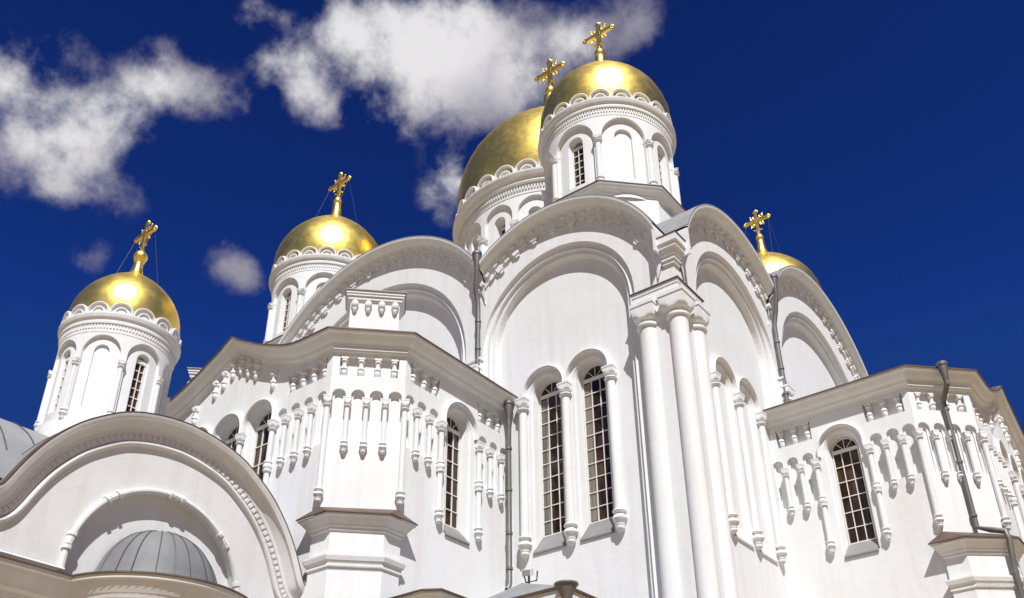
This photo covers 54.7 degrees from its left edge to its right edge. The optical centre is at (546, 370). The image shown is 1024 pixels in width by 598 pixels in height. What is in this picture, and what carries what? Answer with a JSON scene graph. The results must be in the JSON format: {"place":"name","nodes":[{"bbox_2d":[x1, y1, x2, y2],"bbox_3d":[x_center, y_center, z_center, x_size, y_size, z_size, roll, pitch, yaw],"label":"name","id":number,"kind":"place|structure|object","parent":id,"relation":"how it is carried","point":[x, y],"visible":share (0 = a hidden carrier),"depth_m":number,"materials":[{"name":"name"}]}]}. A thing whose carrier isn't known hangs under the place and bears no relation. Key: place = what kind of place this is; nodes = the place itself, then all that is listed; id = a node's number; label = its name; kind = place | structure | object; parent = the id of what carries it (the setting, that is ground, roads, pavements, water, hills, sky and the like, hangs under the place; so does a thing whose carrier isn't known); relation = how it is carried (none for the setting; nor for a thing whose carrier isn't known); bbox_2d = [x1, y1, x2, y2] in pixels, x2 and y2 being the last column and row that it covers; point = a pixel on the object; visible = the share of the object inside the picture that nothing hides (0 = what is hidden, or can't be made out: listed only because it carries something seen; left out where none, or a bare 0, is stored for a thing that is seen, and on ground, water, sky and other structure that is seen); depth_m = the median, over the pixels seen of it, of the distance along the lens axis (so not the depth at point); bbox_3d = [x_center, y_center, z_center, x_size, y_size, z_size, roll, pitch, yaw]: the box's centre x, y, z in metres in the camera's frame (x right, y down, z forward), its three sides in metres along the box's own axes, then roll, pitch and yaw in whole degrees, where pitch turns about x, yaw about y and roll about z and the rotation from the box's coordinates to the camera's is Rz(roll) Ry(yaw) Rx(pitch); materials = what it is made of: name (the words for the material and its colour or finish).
{"place":"outdoors","nodes":[
{"label":"outdoors","id":0,"kind":"place"},
{"bbox_2d":[165,288,517,597],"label":"side chapel","id":1,"kind":"structure","parent":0,"point":[368,444],"depth_m":35.91,"materials":[{"name":"white paint"}]},
{"bbox_2d":[225,425,238,450],"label":"window","id":2,"kind":"structure","parent":1,"relation":"in","point":[230,441],"depth_m":38.42,"materials":[{"name":"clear glass"}]},
{"bbox_2d":[252,411,271,480],"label":"window","id":3,"kind":"structure","parent":1,"relation":"in","point":[261,441],"depth_m":37.09,"materials":[{"name":"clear glass"}]},
{"bbox_2d":[444,416,469,545],"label":"window","id":4,"kind":"structure","parent":1,"relation":"in","point":[451,499],"depth_m":37.08,"materials":[{"name":"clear glass"}]},
{"bbox_2d":[0,0,1023,431],"label":"sky","id":5,"kind":"structure","parent":0,"point":[881,142],"materials":[{"name":"blue"}]},
{"bbox_2d":[488,580,596,597],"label":"basement entrance","id":6,"kind":"object","parent":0,"point":[563,589],"visible":1,"depth_m":24.48,"materials":[{"name":"white paint"}]},
{"bbox_2d":[522,569,537,583],"bbox_3d":[-0.466,5.812,27.623,0.481,0.582,0.346,-10,-32,14],"label":"floodlight","id":7,"kind":"object","parent":6,"relation":"attached to","point":[528,572],"visible":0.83,"depth_m":27.61,"materials":[{"name":"white paint"}]},
{"bbox_2d":[277,194,878,597],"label":"cathedral","id":8,"kind":"structure","parent":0,"point":[642,366],"depth_m":39.53,"materials":[{"name":"white paint"}]},
{"bbox_2d":[263,172,377,343],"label":"domed tower","id":9,"kind":"structure","parent":8,"relation":"on","point":[313,255],"depth_m":59.80,"materials":[{"name":"gold paint"}]},
{"bbox_2d":[282,291,291,330],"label":"window","id":10,"kind":"structure","parent":9,"relation":"in","point":[287,305],"depth_m":58.87,"materials":[{"name":"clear glass"}]},
{"bbox_2d":[453,59,565,255],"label":"domed tower","id":11,"kind":"structure","parent":8,"relation":"on","point":[502,186],"depth_m":63.33,"materials":[{"name":"gold paint"}]},
{"bbox_2d":[501,223,504,235],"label":"window","id":12,"kind":"structure","parent":11,"relation":"in","point":[503,226],"depth_m":62.17,"materials":[{"name":"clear glass"}]},
{"bbox_2d":[533,381,565,554],"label":"window","id":13,"kind":"structure","parent":8,"relation":"in","point":[554,537],"depth_m":38.76,"materials":[{"name":"clear glass"}]},
{"bbox_2d":[580,364,613,541],"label":"window","id":14,"kind":"structure","parent":8,"relation":"in","point":[600,498],"depth_m":37.72,"materials":[{"name":"clear glass"}]},
{"bbox_2d":[538,22,685,223],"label":"domed tower","id":15,"kind":"structure","parent":8,"relation":"on","point":[606,127],"depth_m":49.02,"materials":[{"name":"white paint"}]},
{"bbox_2d":[572,141,584,187],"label":"window","id":16,"kind":"structure","parent":15,"relation":"in","point":[578,157],"depth_m":48.55,"materials":[{"name":"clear glass"}]},
{"bbox_2d":[657,151,662,184],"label":"window","id":17,"kind":"structure","parent":15,"relation":"in","point":[659,159],"depth_m":49.51,"materials":[{"name":"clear glass"}]},
{"bbox_2d":[743,210,821,288],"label":"domed tower","id":18,"kind":"structure","parent":8,"relation":"on","point":[772,261],"depth_m":66.42,"materials":[{"name":"gold metal"}]},
{"bbox_2d":[762,360,1023,597],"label":"side chapel","id":19,"kind":"structure","parent":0,"point":[916,472],"depth_m":38.84,"materials":[{"name":"white paint"}]},
{"bbox_2d":[832,438,878,558],"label":"window","id":20,"kind":"structure","parent":19,"relation":"in","point":[862,537],"depth_m":39.39,"materials":[{"name":"clear glass"}]},
{"label":"ground","id":21,"kind":"structure","parent":0,"visible":0},
{"bbox_2d":[0,411,305,597],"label":"entrance porch","id":22,"kind":"object","parent":21,"relation":"on","point":[131,504],"visible":1,"depth_m":27.61,"materials":[{"name":"white paint"}]},
{"bbox_2d":[34,220,181,435],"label":"domed tower","id":23,"kind":"structure","parent":22,"relation":"on","point":[119,344],"depth_m":33.51,"materials":[{"name":"white paint"}]},
{"bbox_2d":[53,352,70,410],"bbox_3d":[-16.086,0.381,32.947,0.397,2.278,0.075,-21,-36,29],"label":"window","id":24,"kind":"structure","parent":23,"relation":"in","point":[67,359],"depth_m":33.04,"materials":[{"name":"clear glass"}]},
{"bbox_2d":[126,356,146,410],"bbox_3d":[-13.829,0.521,33.293,0.075,2.278,0.397,-21,-36,29],"label":"window","id":25,"kind":"structure","parent":23,"relation":"in","point":[136,385],"depth_m":33.35,"materials":[{"name":"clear glass"}]},
{"bbox_2d":[390,588,466,597],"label":"stair canopy","id":26,"kind":"object","parent":21,"relation":"on","point":[434,593],"visible":1,"depth_m":26.35,"materials":[{"name":"white paint"}]}
]}

